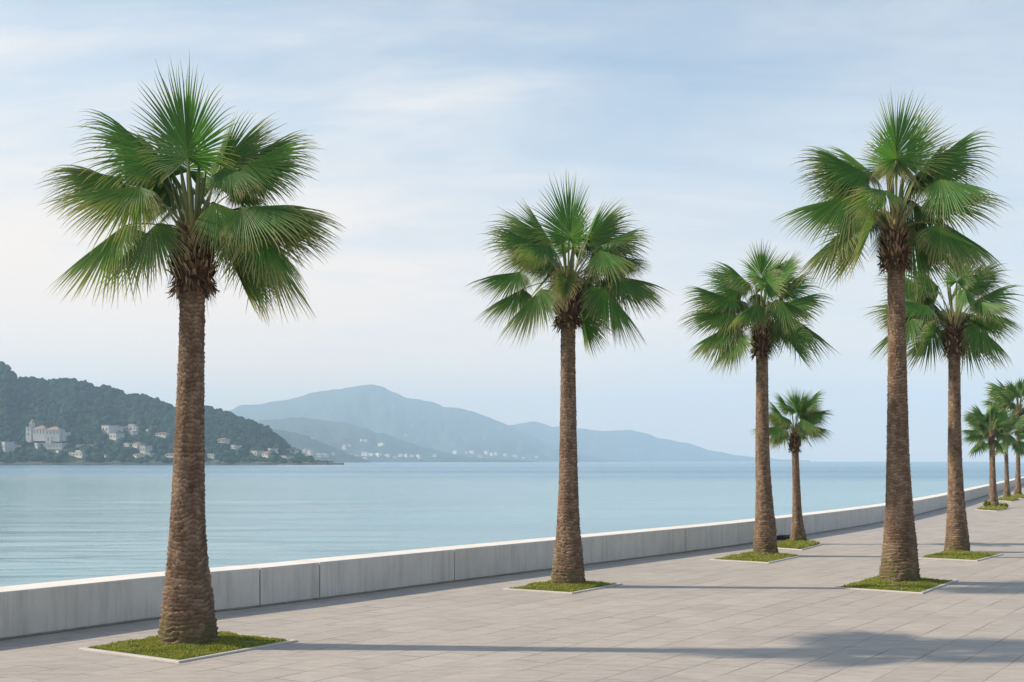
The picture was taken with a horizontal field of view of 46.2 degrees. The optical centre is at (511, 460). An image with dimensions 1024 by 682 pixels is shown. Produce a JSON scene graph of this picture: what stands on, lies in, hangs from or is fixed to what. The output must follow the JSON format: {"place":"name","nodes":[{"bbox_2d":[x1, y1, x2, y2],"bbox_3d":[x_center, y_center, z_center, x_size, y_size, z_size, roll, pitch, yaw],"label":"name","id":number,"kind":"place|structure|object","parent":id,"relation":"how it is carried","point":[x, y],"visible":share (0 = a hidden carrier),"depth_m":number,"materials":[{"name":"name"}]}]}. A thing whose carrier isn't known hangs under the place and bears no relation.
{"place":"outdoors","nodes":[
{"label":"outdoors","id":0,"kind":"place"},
{"bbox_2d":[0,374,332,462],"bbox_3d":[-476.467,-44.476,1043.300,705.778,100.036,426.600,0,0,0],"label":"wooded hill","id":1,"kind":"structure","parent":0,"point":[66,458],"depth_m":877.25,"materials":[{"name":"green plant"}]},
{"bbox_2d":[2,442,13,452],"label":"hillside house","id":2,"kind":"structure","parent":1,"relation":"on","point":[7,447],"depth_m":856.44,"materials":[{"name":"stone"}]},
{"bbox_2d":[26,419,70,448],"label":"hillside villa","id":3,"kind":"object","parent":1,"relation":"on","point":[51,436],"visible":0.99,"depth_m":872.80,"materials":[{"name":"stone"}]},
{"bbox_2d":[68,450,85,457],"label":"hillside house","id":4,"kind":"structure","parent":1,"relation":"on","point":[79,453],"depth_m":848.01,"materials":[{"name":"stone"}]},
{"bbox_2d":[101,425,115,434],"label":"hillside house","id":5,"kind":"structure","parent":1,"relation":"on","point":[107,429],"depth_m":903.28,"materials":[{"name":"stone"}]},
{"bbox_2d":[109,433,124,439],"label":"hillside house","id":6,"kind":"structure","parent":1,"relation":"on","point":[115,436],"depth_m":890.87,"materials":[{"name":"stone"}]},
{"bbox_2d":[116,425,123,432],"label":"hillside house","id":7,"kind":"structure","parent":1,"relation":"on","point":[119,427],"depth_m":919.11,"materials":[{"name":"tile"}]},
{"bbox_2d":[123,424,143,430],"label":"hillside house","id":8,"kind":"structure","parent":1,"relation":"on","point":[132,427],"depth_m":929.82,"materials":[{"name":"stone"}]},
{"bbox_2d":[129,431,138,434],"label":"hillside house","id":9,"kind":"structure","parent":1,"relation":"on","point":[133,432],"depth_m":919.13,"materials":[{"name":"stone"}]},
{"bbox_2d":[132,442,145,448],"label":"hillside house","id":10,"kind":"structure","parent":1,"relation":"on","point":[137,445],"depth_m":873.26,"materials":[{"name":"tile"}]},
{"bbox_2d":[140,446,151,453],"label":"hillside house","id":11,"kind":"structure","parent":1,"relation":"on","point":[145,449],"depth_m":864.44,"materials":[{"name":"stone"}]},
{"bbox_2d":[155,432,168,437],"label":"hillside house","id":12,"kind":"structure","parent":1,"relation":"on","point":[163,434],"depth_m":910.94,"materials":[{"name":"tile"}]},
{"bbox_2d":[0,361,327,462],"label":"woodland","id":13,"kind":"object","parent":1,"relation":"on","point":[67,396],"visible":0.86,"depth_m":936.87,"materials":[{"name":"green plant"}]},
{"bbox_2d":[217,438,229,443],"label":"hillside house","id":14,"kind":"structure","parent":1,"relation":"on","point":[224,440],"depth_m":899.83,"materials":[{"name":"tile"}]},
{"bbox_2d":[230,445,241,450],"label":"hillside house","id":15,"kind":"structure","parent":1,"relation":"on","point":[236,447],"depth_m":882.90,"materials":[{"name":"stone"}]},
{"bbox_2d":[250,451,263,456],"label":"hillside house","id":16,"kind":"structure","parent":1,"relation":"on","point":[257,453],"depth_m":890.53,"materials":[{"name":"stone"}]},
{"bbox_2d":[262,452,274,457],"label":"hillside house","id":17,"kind":"structure","parent":1,"relation":"on","point":[266,454],"depth_m":878.87,"materials":[{"name":"tile"}]},
{"bbox_2d":[267,448,278,453],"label":"hillside house","id":18,"kind":"structure","parent":1,"relation":"on","point":[276,450],"depth_m":909.90,"materials":[{"name":"stone"}]},
{"bbox_2d":[281,456,293,459],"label":"hillside house","id":19,"kind":"structure","parent":1,"relation":"on","point":[287,457],"depth_m":901.07,"materials":[{"name":"stone"}]},
{"bbox_2d":[287,448,299,453],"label":"hillside house","id":20,"kind":"structure","parent":1,"relation":"on","point":[293,450],"depth_m":990.38,"materials":[{"name":"tile"}]},
{"bbox_2d":[0,459,343,464],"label":"shore","id":21,"kind":"structure","parent":0,"point":[212,462],"depth_m":826.24,"materials":[{"name":"grey stone"}]},
{"bbox_2d":[133,453,145,457],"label":"hillside house","id":22,"kind":"structure","parent":21,"relation":"on","point":[138,455],"depth_m":850.36,"materials":[{"name":"tile"}]},
{"bbox_2d":[165,453,173,457],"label":"hillside house","id":23,"kind":"structure","parent":21,"relation":"on","point":[169,455],"depth_m":857.57,"materials":[{"name":"tile"}]},
{"bbox_2d":[208,454,216,458],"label":"hillside house","id":24,"kind":"structure","parent":21,"relation":"on","point":[213,456],"depth_m":850.64,"materials":[{"name":"stone"}]},
{"bbox_2d":[271,428,370,461],"bbox_3d":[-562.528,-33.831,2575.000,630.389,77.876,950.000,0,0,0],"label":"ridge","id":25,"kind":"structure","parent":0,"point":[301,442],"depth_m":2351.34,"materials":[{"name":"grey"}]},
{"bbox_2d":[307,450,312,455],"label":"hillside house","id":26,"kind":"structure","parent":25,"relation":"on","point":[310,452],"depth_m":2229.57,"materials":[{"name":"tile"}]},
{"bbox_2d":[256,417,532,461],"bbox_3d":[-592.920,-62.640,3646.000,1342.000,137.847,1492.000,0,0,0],"label":"hill","id":27,"kind":"structure","parent":0,"point":[337,435],"depth_m":3348.72,"materials":[{"name":"rock"},{"name":"soil"},{"name":"foliage"}]},
{"bbox_2d":[361,451,368,456],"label":"hillside house","id":28,"kind":"structure","parent":27,"relation":"on","point":[364,453],"depth_m":3003.53,"materials":[{"name":"tile"}]},
{"bbox_2d":[230,384,626,461],"bbox_3d":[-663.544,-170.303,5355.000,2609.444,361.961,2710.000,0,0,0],"label":"mountain","id":29,"kind":"structure","parent":0,"point":[418,422],"depth_m":4947.30,"materials":[{"name":"rock"},{"name":"soil"},{"name":"foliage"}]},
{"bbox_2d":[0,484,1023,681],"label":"promenade","id":30,"kind":"structure","parent":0,"point":[696,616],"depth_m":14.24,"materials":[{"name":"stone"}]},
{"bbox_2d":[79,631,297,662],"bbox_3d":[-3.481,1.961,13.002,1.557,0.118,1.709,0,0,33],"label":"planting bed","id":31,"kind":"object","parent":30,"relation":"on","point":[153,648],"visible":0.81,"depth_m":12.61,"materials":[{"name":"plant"}]},
{"bbox_2d":[38,53,347,644],"bbox_3d":[-3.556,-1.160,13.419,3.422,6.379,2.892,0,0,0],"label":"fan palm","id":32,"kind":"object","parent":31,"relation":"in","point":[250,238],"visible":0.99,"depth_m":12.88,"materials":[{"name":"green plant"}]},
{"bbox_2d":[503,580,622,593],"bbox_3d":[0.823,1.961,19.040,1.210,0.118,1.700,0,0,33],"label":"planting bed","id":33,"kind":"object","parent":30,"relation":"on","point":[548,586],"visible":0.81,"depth_m":18.66,"materials":[{"name":"green plant"}]},
{"bbox_2d":[465,173,675,584],"bbox_3d":[0.857,-1.277,19.406,3.110,6.614,2.963,0,0,28],"label":"fan palm","id":34,"kind":"object","parent":33,"relation":"in","point":[572,297],"visible":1,"depth_m":19.05,"materials":[{"name":"green plant"}]},
{"bbox_2d":[709,550,801,562],"bbox_3d":[5.041,1.953,24.701,1.291,0.135,2.172,0,0,32],"label":"planting bed","id":35,"kind":"object","parent":30,"relation":"on","point":[751,556],"visible":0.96,"depth_m":24.36,"materials":[{"name":"green plant"}]},
{"bbox_2d":[676,240,839,554],"bbox_3d":[5.206,-1.311,25.595,3.516,6.683,2.880,0,0,0],"label":"fan palm","id":36,"kind":"object","parent":35,"relation":"in","point":[728,314],"visible":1,"depth_m":25.15,"materials":[{"name":"green plant"}]},
{"bbox_2d":[777,535,790,539],"bbox_3d":[6.950,1.946,30.562,0.300,0.101,0.600,0,0,33],"label":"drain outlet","id":37,"kind":"object","parent":30,"relation":"on","point":[783,537],"visible":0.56,"depth_m":30.34,"materials":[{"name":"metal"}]},
{"bbox_2d":[777,538,822,549],"bbox_3d":[6.644,1.933,28.185,0.970,0.174,2.486,0,0,27],"label":"planting bed","id":38,"kind":"object","parent":30,"relation":"on","point":[790,543],"visible":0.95,"depth_m":27.79,"materials":[{"name":"green plant"}]},
{"bbox_2d":[750,385,833,540],"bbox_3d":[6.779,0.084,29.103,2.057,3.891,1.659,0,0,0],"label":"fan palm","id":39,"kind":"object","parent":38,"relation":"in","point":[781,424],"visible":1,"depth_m":28.86,"materials":[{"name":"green plant"}]},
{"bbox_2d":[834,575,957,593],"bbox_3d":[6.245,1.958,19.424,1.375,0.124,2.395,0,0,33],"label":"planting bed","id":40,"kind":"object","parent":30,"relation":"on","point":[923,585],"visible":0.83,"depth_m":18.94,"materials":[{"name":"plant"}]},
{"bbox_2d":[772,87,1015,581],"bbox_3d":[6.265,-1.988,20.003,4.091,8.036,3.538,0,0,0],"label":"fan palm","id":41,"kind":"object","parent":40,"relation":"in","point":[850,207],"visible":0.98,"depth_m":19.55,"materials":[{"name":"green plant"}]},
{"bbox_2d":[918,550,1002,560],"bbox_3d":[9.403,1.959,25.140,1.210,0.122,2.134,0,0,36],"label":"planting bed","id":42,"kind":"object","parent":30,"relation":"on","point":[961,555],"visible":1,"depth_m":24.79,"materials":[{"name":"green plant"}]},
{"bbox_2d":[860,254,1023,551],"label":"fan palm","id":43,"kind":"object","parent":42,"relation":"in","point":[959,333],"visible":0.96,"depth_m":26.28,"materials":[{"name":"green plant"}]},
{"bbox_2d":[961,403,1017,506],"bbox_3d":[20.523,-0.288,51.983,2.780,4.637,1.841,0,0,0],"label":"fan palm","id":44,"kind":"object","parent":30,"relation":"on","point":[975,420],"visible":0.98,"depth_m":51.59,"materials":[{"name":"green plant"}]},
{"bbox_2d":[975,505,1008,510],"bbox_3d":[19.835,1.916,49.525,1.062,0.208,3.712,0,0,33],"label":"planting bed","id":45,"kind":"object","parent":30,"relation":"on","point":[992,508],"visible":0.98,"depth_m":48.93,"materials":[{"name":"green plant"}]},
{"bbox_2d":[983,500,990,506],"bbox_3d":[20.069,1.835,50.700,0.346,0.392,0.332,0,0,0],"label":"shrub","id":46,"kind":"object","parent":45,"relation":"on","point":[986,503],"visible":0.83,"depth_m":50.63,"materials":[{"name":"green plant"}]},
{"bbox_2d":[998,502,1007,507],"bbox_3d":[20.648,1.881,50.481,0.507,0.325,0.468,0,0,0],"label":"shrub","id":47,"kind":"object","parent":45,"relation":"on","point":[1004,504],"visible":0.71,"depth_m":50.42,"materials":[{"name":"green plant"}]},
{"bbox_2d":[998,496,1019,501],"bbox_3d":[25.282,1.877,61.070,1.044,0.287,4.284,0,0,30],"label":"planting bed","id":48,"kind":"object","parent":30,"relation":"on","point":[1011,498],"visible":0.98,"depth_m":60.33,"materials":[{"name":"green plant"}]},
{"bbox_2d":[980,407,1023,497],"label":"fan palm","id":49,"kind":"object","parent":48,"relation":"in","point":[1018,447],"visible":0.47,"depth_m":61.95,"materials":[{"name":"green plant"}]},
{"bbox_2d":[1011,493,1023,498],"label":"planting bed","id":50,"kind":"object","parent":30,"relation":"on","point":[1021,496],"visible":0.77,"depth_m":64.79,"materials":[{"name":"green plant"}]},
{"bbox_2d":[979,378,1023,494],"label":"fan palm","id":51,"kind":"object","parent":50,"relation":"in","point":[1002,395],"visible":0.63,"depth_m":66.58,"materials":[{"name":"green plant"}]},
{"bbox_2d":[0,461,1023,586],"bbox_3d":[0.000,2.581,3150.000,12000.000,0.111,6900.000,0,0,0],"label":"sea","id":52,"kind":"structure","parent":0,"point":[64,522],"depth_m":74.07,"materials":[{"name":"liquid"}]},
{"bbox_2d":[2,484,1021,639],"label":"quay edge","id":53,"kind":"object","parent":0,"point":[422,585],"visible":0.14,"depth_m":18.57,"materials":[{"name":"concrete"}]},
{"bbox_2d":[0,476,1023,639],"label":"sea wall","id":54,"kind":"structure","parent":53,"relation":"on","point":[41,608],"depth_m":18.17,"materials":[{"name":"concrete"}]},
{"bbox_2d":[0,0,1023,460],"label":"sky","id":55,"kind":"structure","parent":0,"point":[428,116],"materials":[{"name":"blue"}]},
{"bbox_2d":[509,422,809,461],"bbox_3d":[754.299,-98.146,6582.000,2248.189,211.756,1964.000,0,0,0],"label":"ridge","id":56,"kind":"structure","parent":0,"point":[631,446],"depth_m":5939.42,"materials":[{"name":"rock"},{"name":"soil"},{"name":"vegetation"}]}
]}

